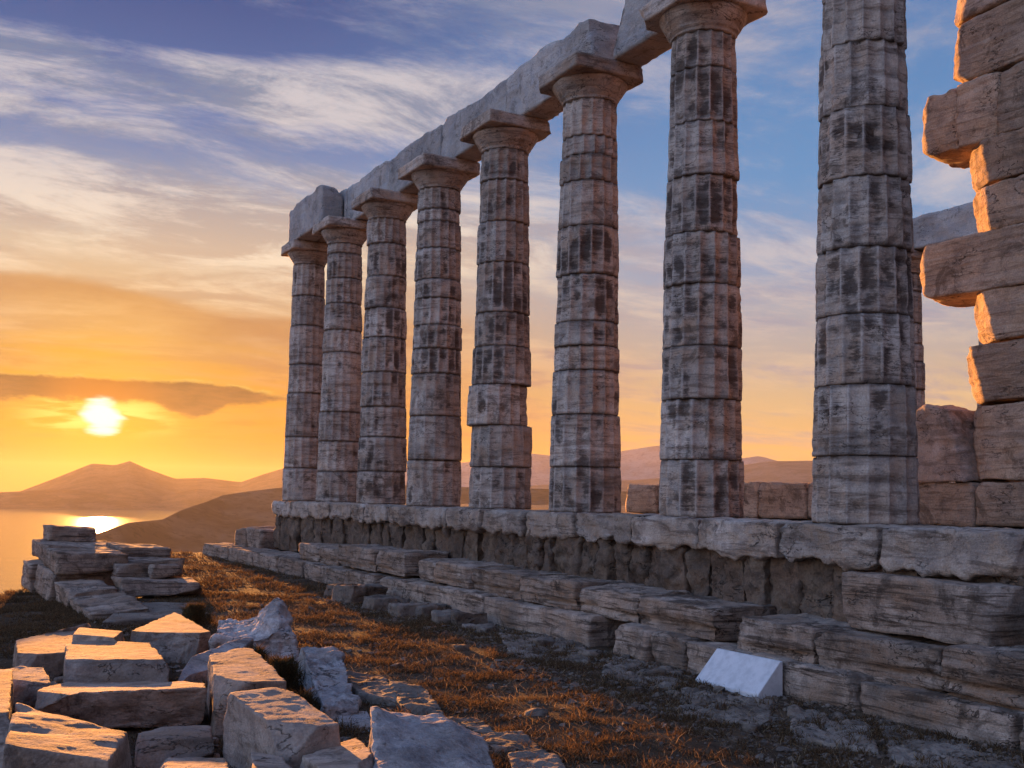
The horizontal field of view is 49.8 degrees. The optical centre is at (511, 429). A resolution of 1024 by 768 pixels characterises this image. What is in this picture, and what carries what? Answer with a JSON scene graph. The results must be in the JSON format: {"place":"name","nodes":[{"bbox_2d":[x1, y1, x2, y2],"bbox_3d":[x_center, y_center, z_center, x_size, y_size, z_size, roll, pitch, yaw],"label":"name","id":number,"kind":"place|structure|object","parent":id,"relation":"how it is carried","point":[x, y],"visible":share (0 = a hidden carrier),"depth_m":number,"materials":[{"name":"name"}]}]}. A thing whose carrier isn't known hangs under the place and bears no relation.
{"place":"outdoors","nodes":[
{"label":"outdoors","id":0,"kind":"place"},
{"bbox_2d":[0,509,180,592],"bbox_3d":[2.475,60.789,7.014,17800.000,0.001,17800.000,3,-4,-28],"label":"sea","id":1,"kind":"structure","parent":0,"point":[21,530],"depth_m":1865.50,"materials":[{"name":"orange liquid"}]},
{"bbox_2d":[0,489,234,509],"bbox_3d":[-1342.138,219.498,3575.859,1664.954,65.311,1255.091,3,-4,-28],"label":"island hill","id":2,"kind":"structure","parent":0,"point":[86,499],"depth_m":3330.27,"materials":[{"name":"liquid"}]},
{"bbox_2d":[22,461,282,495],"bbox_3d":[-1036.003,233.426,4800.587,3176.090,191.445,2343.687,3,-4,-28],"label":"mountains","id":3,"kind":"structure","parent":0,"point":[129,476],"depth_m":4527.15,"materials":[{"name":"stone"}]},
{"bbox_2d":[96,485,626,552],"bbox_3d":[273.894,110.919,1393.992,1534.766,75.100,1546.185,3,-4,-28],"label":"headland","id":4,"kind":"structure","parent":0,"point":[220,519],"depth_m":1179.19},
{"bbox_2d":[0,0,978,491],"label":"sky","id":5,"kind":"structure","parent":0,"point":[156,156],"materials":[{"name":"blue"}]},
{"bbox_2d":[0,550,1023,767],"bbox_3d":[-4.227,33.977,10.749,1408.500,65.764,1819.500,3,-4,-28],"label":"ground","id":6,"kind":"structure","parent":0,"point":[713,746],"depth_m":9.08,"materials":[{"name":"plant"}]},
{"bbox_2d":[0,669,12,767],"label":"fallen block","id":7,"kind":"object","parent":6,"relation":"on","point":[6,693],"depth_m":6.54,"materials":[{"name":"stone"}]},
{"bbox_2d":[21,559,42,593],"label":"ruin block","id":8,"kind":"structure","parent":6,"relation":"on","point":[28,576],"depth_m":19.28,"materials":[{"name":"stone"}]},
{"bbox_2d":[32,539,106,561],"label":"ruin block","id":9,"kind":"structure","parent":8,"relation":"on","point":[38,545],"depth_m":19.99,"materials":[{"name":"stone"}]},
{"bbox_2d":[43,524,96,541],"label":"ruin block","id":10,"kind":"structure","parent":9,"relation":"on","point":[69,533],"depth_m":20.93,"materials":[{"name":"stone"}]},
{"bbox_2d":[8,666,57,712],"bbox_3d":[-3.675,1.996,8.354,0.422,0.301,0.952,3,-4,-28],"label":"fallen block","id":11,"kind":"object","parent":6,"relation":"on","point":[29,683],"depth_m":8.12,"materials":[{"name":"stone"}]},
{"bbox_2d":[13,623,90,681],"bbox_3d":[-4.312,2.080,10.229,0.652,0.321,2.156,2,-3,-15],"label":"fallen block","id":12,"kind":"object","parent":6,"relation":"on","point":[46,651],"depth_m":9.59,"materials":[{"name":"stone"}]},
{"bbox_2d":[2,703,131,767],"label":"fallen boulder","id":13,"kind":"object","parent":6,"relation":"on","point":[36,739],"visible":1,"depth_m":5.67,"materials":[{"name":"stone"}]},
{"bbox_2d":[34,563,115,600],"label":"ruin block","id":14,"kind":"structure","parent":6,"relation":"on","point":[46,579],"depth_m":17.83,"materials":[{"name":"stone"}]},
{"bbox_2d":[43,547,128,574],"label":"ruin block","id":15,"kind":"structure","parent":14,"relation":"on","point":[71,561],"depth_m":17.59,"materials":[{"name":"stone"}]},
{"bbox_2d":[110,557,184,578],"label":"ruin block","id":16,"kind":"structure","parent":14,"relation":"on","point":[135,567],"depth_m":17.63,"materials":[{"name":"stone"}]},
{"bbox_2d":[106,542,170,557],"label":"ruin block","id":17,"kind":"structure","parent":16,"relation":"on","point":[144,550],"depth_m":19.19,"materials":[{"name":"stone"}]},
{"bbox_2d":[54,579,117,606],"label":"ruin block","id":18,"kind":"structure","parent":6,"relation":"on","point":[65,591],"depth_m":16.25,"materials":[{"name":"stone"}]},
{"bbox_2d":[72,627,124,642],"bbox_3d":[-3.934,2.082,10.500,0.498,0.358,1.689,2,-4,-20],"label":"fallen block","id":19,"kind":"object","parent":6,"relation":"on","point":[84,634],"depth_m":10.20,"materials":[{"name":"stone"}]},
{"bbox_2d":[70,591,148,620],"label":"ruin block","id":20,"kind":"structure","parent":6,"relation":"on","point":[102,606],"depth_m":14.87,"materials":[{"name":"stone"}]},
{"bbox_2d":[63,640,168,682],"bbox_3d":[-3.358,2.013,9.206,0.768,0.361,1.857,2,-4,-24],"label":"fallen block","id":21,"kind":"object","parent":6,"relation":"on","point":[100,661],"depth_m":8.63,"materials":[{"name":"stone"}]},
{"bbox_2d":[34,681,206,728],"bbox_3d":[-2.716,1.910,7.767,1.154,0.295,0.716,1,-3,-10],"label":"fallen slab","id":22,"kind":"object","parent":6,"relation":"on","point":[140,704],"depth_m":7.50,"materials":[{"name":"stone"}]},
{"bbox_2d":[102,602,195,627],"bbox_3d":[-4.664,2.448,14.441,1.021,0.162,2.520,2,-3,-12],"label":"flat stone","id":23,"kind":"object","parent":6,"relation":"on","point":[163,609],"visible":0.46,"depth_m":13.98,"materials":[{"name":"stone"}]},
{"bbox_2d":[130,612,210,662],"bbox_3d":[-3.698,2.228,11.507,0.769,0.466,2.477,2,-4,-25],"label":"fallen block","id":24,"kind":"object","parent":6,"relation":"on","point":[173,636],"depth_m":10.61,"materials":[{"name":"stone"}]},
{"bbox_2d":[134,725,214,767],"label":"fallen block","id":25,"kind":"object","parent":6,"relation":"on","point":[155,748],"depth_m":6.63,"materials":[{"name":"stone"}]},
{"bbox_2d":[160,757,227,767],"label":"fallen block","id":26,"kind":"object","parent":6,"relation":"on","point":[191,762],"depth_m":5.88,"materials":[{"name":"stone"}]},
{"bbox_2d":[178,637,253,683],"bbox_3d":[-2.581,2.046,9.455,0.363,0.358,1.628,1,-3,4],"label":"fallen slab","id":27,"kind":"object","parent":6,"relation":"on","point":[195,669],"depth_m":9.20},
{"bbox_2d":[206,648,285,735],"bbox_3d":[-2.050,1.943,8.219,0.485,0.428,1.573,2,-4,-21],"label":"fallen block","id":28,"kind":"object","parent":6,"relation":"on","point":[237,669],"depth_m":7.78,"materials":[{"name":"stone"}]},
{"bbox_2d":[208,597,298,663],"bbox_3d":[-2.661,2.042,11.451,0.859,0.655,2.177,2,-3,-13],"label":"rough boulder","id":29,"kind":"object","parent":6,"relation":"on","point":[269,624],"visible":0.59,"depth_m":10.78,"materials":[{"name":"stone"}]},
{"bbox_2d":[246,527,280,550],"bbox_3d":[-5.882,2.761,26.648,0.874,0.774,1.129,3,-4,-28],"label":"worn stone","id":30,"kind":"object","parent":6,"relation":"on","point":[261,538],"visible":0.32,"depth_m":26.15,"materials":[{"name":"stone"}]},
{"bbox_2d":[222,687,340,767],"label":"fallen block","id":31,"kind":"object","parent":6,"relation":"on","point":[291,728],"depth_m":6.24,"materials":[{"name":"stone"}]},
{"bbox_2d":[265,651,304,689],"bbox_3d":[-1.934,2.058,9.205,0.674,0.396,0.705,1,-3,2],"label":"dry shrub","id":32,"kind":"object","parent":6,"relation":"on","point":[284,665],"visible":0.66,"depth_m":9.19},
{"bbox_2d":[298,646,361,721],"bbox_3d":[-1.455,2.035,8.847,0.397,0.364,2.116,2,-3,-15],"label":"rough boulder","id":33,"kind":"object","parent":6,"relation":"on","point":[325,672],"visible":0.76,"depth_m":8.74,"materials":[{"name":"stone"}]},
{"bbox_2d":[300,738,373,767],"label":"fallen block","id":34,"kind":"object","parent":6,"relation":"on","point":[354,753],"depth_m":5.70,"materials":[{"name":"stone"}]},
{"bbox_2d":[331,583,387,603],"bbox_3d":[-2.296,2.532,16.497,0.757,0.468,0.548,3,-4,-28],"label":"rubble stone","id":35,"kind":"object","parent":6,"relation":"on","point":[352,593],"visible":0.57,"depth_m":16.32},
{"bbox_2d":[344,570,396,584],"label":"footing block","id":36,"kind":"structure","parent":6,"relation":"on","point":[358,577],"depth_m":18.18,"materials":[{"name":"stone"}]},
{"bbox_2d":[337,544,405,571],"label":"step block","id":37,"kind":"structure","parent":36,"relation":"on","point":[362,556],"depth_m":18.86,"materials":[{"name":"stone"}]},
{"bbox_2d":[376,549,448,576],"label":"step block","id":38,"kind":"structure","parent":36,"relation":"on","point":[404,563],"depth_m":17.33,"materials":[{"name":"stone"}]},
{"bbox_2d":[346,670,396,705],"bbox_3d":[-1.165,2.201,9.220,0.387,0.166,1.590,2,-3,-16],"label":"flat stone","id":39,"kind":"object","parent":6,"relation":"on","point":[379,688],"visible":0.56,"depth_m":9.09,"materials":[{"name":"stone"}]},
{"bbox_2d":[380,576,446,602],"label":"footing block","id":40,"kind":"structure","parent":6,"relation":"on","point":[413,588],"depth_m":16.66,"materials":[{"name":"stone"}]},
{"bbox_2d":[388,679,443,715],"bbox_3d":[-0.784,2.180,8.763,0.318,0.203,1.688,2,-3,-12],"label":"flat stone","id":41,"kind":"object","parent":6,"relation":"on","point":[423,705],"visible":0.63,"depth_m":8.57,"materials":[{"name":"stone"}]},
{"bbox_2d":[368,706,494,767],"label":"rough boulder","id":42,"kind":"object","parent":6,"relation":"on","point":[409,740],"visible":0.98,"depth_m":6.00,"materials":[{"name":"stone"}]},
{"bbox_2d":[425,585,498,612],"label":"footing block","id":43,"kind":"structure","parent":6,"relation":"on","point":[466,600],"depth_m":14.94,"materials":[{"name":"stone"}]},
{"bbox_2d":[434,561,513,588],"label":"step block","id":44,"kind":"structure","parent":43,"relation":"on","point":[456,573],"depth_m":15.46,"materials":[{"name":"stone"}]},
{"bbox_2d":[481,730,546,754],"bbox_3d":[-0.012,2.099,7.131,0.367,0.182,0.735,2,-3,-14],"label":"flat stone","id":45,"kind":"object","parent":6,"relation":"on","point":[498,742],"visible":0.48,"depth_m":7.13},
{"bbox_2d":[507,750,565,767],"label":"flat stone","id":46,"kind":"object","parent":6,"relation":"on","point":[555,761],"visible":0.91,"depth_m":6.66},
{"bbox_2d":[499,633,590,662],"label":"bedrock","id":47,"kind":"structure","parent":6,"relation":"on","point":[525,642],"depth_m":11.97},
{"bbox_2d":[484,596,630,646],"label":"footing block","id":48,"kind":"structure","parent":6,"relation":"on","point":[590,629],"depth_m":12.68,"materials":[{"name":"stone"}]},
{"bbox_2d":[471,566,566,599],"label":"step block","id":49,"kind":"structure","parent":48,"relation":"on","point":[504,582],"depth_m":14.39,"materials":[{"name":"stone"}]},
{"bbox_2d":[519,575,626,609],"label":"step block","id":50,"kind":"structure","parent":48,"relation":"on","point":[561,591],"depth_m":13.07,"materials":[{"name":"stone"}]},
{"bbox_2d":[579,583,693,622],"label":"step block","id":51,"kind":"structure","parent":48,"relation":"on","point":[619,601],"depth_m":12.03,"materials":[{"name":"stone"}]},
{"bbox_2d":[613,622,661,661],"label":"footing block","id":52,"kind":"structure","parent":6,"relation":"on","point":[632,639],"depth_m":11.22,"materials":[{"name":"stone"}]},
{"bbox_2d":[637,594,776,640],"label":"step block","id":53,"kind":"structure","parent":52,"relation":"on","point":[713,618],"depth_m":10.76,"materials":[{"name":"stone"}]},
{"bbox_2d":[602,656,683,688],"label":"bedrock","id":54,"kind":"structure","parent":6,"relation":"on","point":[608,667],"depth_m":10.22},
{"bbox_2d":[273,514,1023,622],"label":"foundation wall","id":55,"kind":"structure","parent":6,"relation":"on","point":[785,586],"depth_m":13.01,"materials":[{"name":"stone"}]},
{"bbox_2d":[271,501,315,516],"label":"stylobate slab","id":56,"kind":"structure","parent":55,"relation":"on","point":[281,508],"depth_m":25.39,"materials":[{"name":"stone"}]},
{"bbox_2d":[281,239,327,500],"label":"column","id":57,"kind":"structure","parent":56,"relation":"on","point":[309,262],"depth_m":25.91,"materials":[{"name":"stone"}]},
{"bbox_2d":[289,185,342,241],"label":"architrave beam","id":58,"kind":"structure","parent":57,"relation":"on","point":[307,213],"depth_m":24.73,"materials":[{"name":"stone"}]},
{"bbox_2d":[289,501,314,518],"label":"stylobate slab","id":59,"kind":"structure","parent":55,"relation":"on","point":[299,509],"depth_m":24.13,"materials":[{"name":"stone"}]},
{"bbox_2d":[312,215,366,502],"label":"column","id":60,"kind":"structure","parent":59,"relation":"on","point":[345,238],"depth_m":23.70,"materials":[{"name":"stone"}]},
{"bbox_2d":[329,502,355,520],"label":"stylobate slab","id":61,"kind":"structure","parent":55,"relation":"on","point":[341,510],"depth_m":21.80,"materials":[{"name":"stone"}]},
{"bbox_2d":[351,187,417,504],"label":"column","id":62,"kind":"structure","parent":61,"relation":"on","point":[382,459],"depth_m":21.48,"materials":[{"name":"stone"}]},
{"bbox_2d":[347,161,389,220],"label":"architrave beam","id":63,"kind":"structure","parent":62,"relation":"on","point":[377,176],"depth_m":23.16,"materials":[{"name":"stone"}]},
{"bbox_2d":[388,505,468,526],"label":"stylobate slab","id":64,"kind":"structure","parent":55,"relation":"on","point":[400,515],"depth_m":18.87,"materials":[{"name":"stone"}]},
{"bbox_2d":[398,152,479,506],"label":"column","id":65,"kind":"structure","parent":64,"relation":"on","point":[434,458],"depth_m":19.26,"materials":[{"name":"stone"}]},
{"bbox_2d":[389,125,442,194],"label":"architrave beam","id":66,"kind":"structure","parent":65,"relation":"on","point":[430,141],"depth_m":21.06,"materials":[{"name":"stone"}]},
{"bbox_2d":[414,507,457,529],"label":"stylobate slab","id":67,"kind":"structure","parent":55,"relation":"on","point":[431,518],"depth_m":17.77,"materials":[{"name":"stone"}]},
{"bbox_2d":[445,507,523,533],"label":"stylobate slab","id":68,"kind":"structure","parent":55,"relation":"on","point":[464,519],"depth_m":16.64,"materials":[{"name":"stone"}]},
{"bbox_2d":[460,108,550,509],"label":"column","id":69,"kind":"structure","parent":68,"relation":"on","point":[504,142],"depth_m":17.04,"materials":[{"name":"stone"}]},
{"bbox_2d":[441,79,506,161],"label":"architrave beam","id":70,"kind":"structure","parent":69,"relation":"on","point":[452,145],"depth_m":19.00,"materials":[{"name":"stone"}]},
{"bbox_2d":[482,509,548,537],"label":"stylobate slab","id":71,"kind":"structure","parent":55,"relation":"on","point":[507,522],"depth_m":15.54,"materials":[{"name":"stone"}]},
{"bbox_2d":[525,511,614,539],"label":"stylobate slab","id":72,"kind":"structure","parent":55,"relation":"on","point":[555,525],"depth_m":14.50,"materials":[{"name":"stone"}]},
{"bbox_2d":[538,51,642,512],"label":"column","id":73,"kind":"structure","parent":72,"relation":"on","point":[588,90],"depth_m":14.81,"materials":[{"name":"stone"}]},
{"bbox_2d":[506,19,619,120],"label":"architrave beam","id":74,"kind":"structure","parent":73,"relation":"on","point":[524,97],"depth_m":16.52,"materials":[{"name":"stone"}]},
{"bbox_2d":[575,513,659,544],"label":"stylobate slab","id":75,"kind":"structure","parent":55,"relation":"on","point":[593,528],"depth_m":13.32,"materials":[{"name":"stone"}]},
{"bbox_2d":[631,515,747,550],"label":"stylobate slab","id":76,"kind":"structure","parent":55,"relation":"on","point":[662,532],"depth_m":12.23,"materials":[{"name":"stone"}]},
{"bbox_2d":[639,0,767,517],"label":"column","id":77,"kind":"structure","parent":76,"relation":"on","point":[702,474],"depth_m":12.60,"materials":[{"name":"stone"}]},
{"bbox_2d":[613,0,671,67],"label":"architrave beam","id":78,"kind":"structure","parent":77,"relation":"on","point":[637,43],"depth_m":14.53,"materials":[{"name":"stone"}]},
{"bbox_2d":[697,518,811,560],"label":"stylobate slab","id":79,"kind":"structure","parent":55,"relation":"on","point":[736,539],"depth_m":11.09,"materials":[{"name":"stone"}]},
{"bbox_2d":[779,522,944,570],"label":"stylobate slab","id":80,"kind":"structure","parent":55,"relation":"on","point":[850,547],"depth_m":9.92,"materials":[{"name":"stone"}]},
{"bbox_2d":[811,0,919,524],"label":"column","id":81,"kind":"structure","parent":80,"relation":"on","point":[865,466],"depth_m":10.33,"materials":[{"name":"stone"}]},
{"bbox_2d":[879,526,1023,581],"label":"stylobate slab","id":82,"kind":"structure","parent":55,"relation":"on","point":[971,554],"depth_m":8.80,"materials":[{"name":"stone"}]},
{"bbox_2d":[650,630,711,670],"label":"footing block","id":83,"kind":"structure","parent":6,"relation":"on","point":[669,648],"depth_m":10.72,"materials":[{"name":"stone"}]},
{"bbox_2d":[686,641,753,673],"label":"footing block","id":84,"kind":"structure","parent":6,"relation":"on","point":[699,654],"depth_m":10.31,"materials":[{"name":"stone"}]},
{"bbox_2d":[737,613,852,663],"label":"step block","id":85,"kind":"structure","parent":84,"relation":"on","point":[790,635],"depth_m":9.66,"materials":[{"name":"stone"}]},
{"bbox_2d":[679,687,774,726],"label":"bedrock","id":86,"kind":"structure","parent":6,"relation":"on","point":[757,711],"depth_m":8.64,"materials":[{"name":"stone"}]},
{"bbox_2d":[696,648,782,698],"bbox_3d":[1.952,2.121,9.533,0.270,0.340,0.840,3,-4,-28],"label":"plaque","id":87,"kind":"object","parent":6,"relation":"on","point":[734,671],"visible":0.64,"depth_m":9.42,"materials":[{"name":"white stone"}]},
{"bbox_2d":[751,652,874,710],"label":"footing block","id":88,"kind":"structure","parent":6,"relation":"on","point":[806,681],"depth_m":8.90,"materials":[{"name":"stone"}]},
{"bbox_2d":[787,704,878,753],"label":"bedrock","id":89,"kind":"structure","parent":6,"relation":"on","point":[815,730],"depth_m":7.78,"materials":[{"name":"stone"}]},
{"bbox_2d":[860,681,1023,748],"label":"footing block","id":90,"kind":"structure","parent":6,"relation":"on","point":[920,708],"depth_m":7.83,"materials":[{"name":"stone"}]},
{"bbox_2d":[827,667,946,692],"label":"thin slab","id":91,"kind":"structure","parent":90,"relation":"on","point":[883,680],"depth_m":8.45,"materials":[{"name":"stone"}]},
{"bbox_2d":[814,628,958,689],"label":"step block","id":92,"kind":"structure","parent":91,"relation":"on","point":[909,659],"depth_m":8.62,"materials":[{"name":"stone"}]},
{"bbox_2d":[841,571,1023,646],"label":"step block","id":93,"kind":"structure","parent":92,"relation":"on","point":[956,611],"depth_m":8.50,"materials":[{"name":"stone"}]},
{"bbox_2d":[879,724,1017,767],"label":"bedrock","id":94,"kind":"structure","parent":6,"relation":"on","point":[900,752],"depth_m":7.12,"materials":[{"name":"stone"}]},
{"bbox_2d":[1018,719,1023,751],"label":"footing block","id":95,"kind":"structure","parent":6,"relation":"on","point":[1021,736],"depth_m":7.27,"materials":[{"name":"stone"}]},
{"bbox_2d":[941,643,1023,708],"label":"step block","id":96,"kind":"structure","parent":95,"relation":"on","point":[994,674],"depth_m":7.70,"materials":[{"name":"stone"}]},
{"bbox_3d":[-5.435,2.612,17.557,0.851,0.234,1.012,3,-4,-28],"label":"ruin block","id":97,"kind":"object","parent":6,"relation":"on","visible":0},
{"bbox_2d":[111,576,201,596],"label":"ruin block","id":98,"kind":"structure","parent":97,"relation":"on","point":[142,586],"depth_m":16.64,"materials":[{"name":"stone"}]},
{"bbox_2d":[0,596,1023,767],"bbox_3d":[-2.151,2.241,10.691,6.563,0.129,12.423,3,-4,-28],"label":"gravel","id":99,"kind":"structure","parent":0,"point":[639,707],"depth_m":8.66,"materials":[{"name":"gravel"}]},
{"bbox_2d":[405,446,775,486],"bbox_3d":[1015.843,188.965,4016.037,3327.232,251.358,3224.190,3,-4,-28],"label":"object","id":100,"kind":"structure","parent":0,"point":[641,463],"depth_m":3921.47,"materials":[{"name":"grey stone"}]},
{"bbox_2d":[404,503,1023,528],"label":"temple floor","id":101,"kind":"structure","parent":0,"point":[546,507],"depth_m":20.34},
{"bbox_2d":[625,484,658,513],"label":"wall block","id":102,"kind":"structure","parent":101,"relation":"on","point":[642,499],"depth_m":16.90,"materials":[{"name":"stone"}]},
{"bbox_2d":[743,482,782,518],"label":"wall block","id":103,"kind":"structure","parent":101,"relation":"on","point":[751,502],"depth_m":14.40,"materials":[{"name":"stone"}]},
{"bbox_2d":[758,482,812,519],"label":"wall block","id":104,"kind":"structure","parent":101,"relation":"on","point":[777,500],"depth_m":13.86,"materials":[{"name":"stone"}]},
{"bbox_2d":[911,250,924,409],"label":"column","id":105,"kind":"structure","parent":101,"relation":"on","point":[916,257],"depth_m":26.00,"materials":[{"name":"stone"}]},
{"bbox_2d":[919,482,1008,527],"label":"wall block","id":106,"kind":"structure","parent":101,"relation":"on","point":[947,503],"depth_m":11.61,"materials":[{"name":"stone"}]},
{"bbox_2d":[915,404,1006,483],"bbox_3d":[4.799,0.156,11.900,0.690,0.889,0.868,3,-4,-28],"label":"wall block","id":107,"kind":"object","parent":106,"relation":"on","point":[946,451],"visible":0.73,"depth_m":11.67,"materials":[{"name":"stone"}]},
{"bbox_2d":[963,232,1023,481],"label":"column","id":108,"kind":"structure","parent":101,"relation":"on","point":[980,343],"depth_m":24.05,"materials":[{"name":"stone"}]},
{"bbox_2d":[913,202,977,251],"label":"architrave beam","id":109,"kind":"structure","parent":108,"relation":"on","point":[945,224],"depth_m":25.09,"materials":[{"name":"stone"}]},
{"bbox_2d":[975,480,1023,527],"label":"wall block","id":110,"kind":"structure","parent":101,"relation":"on","point":[999,503],"depth_m":11.07,"materials":[{"name":"stone"}]},
{"bbox_2d":[920,0,1023,481],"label":"wall pier","id":111,"kind":"structure","parent":110,"relation":"on","point":[974,121],"depth_m":11.31,"materials":[{"name":"stone"}]},
{"bbox_2d":[530,461,974,490],"bbox_3d":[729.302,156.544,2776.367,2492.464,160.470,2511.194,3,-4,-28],"label":"brown hills","id":112,"kind":"structure","parent":0,"point":[787,471],"depth_m":2619.02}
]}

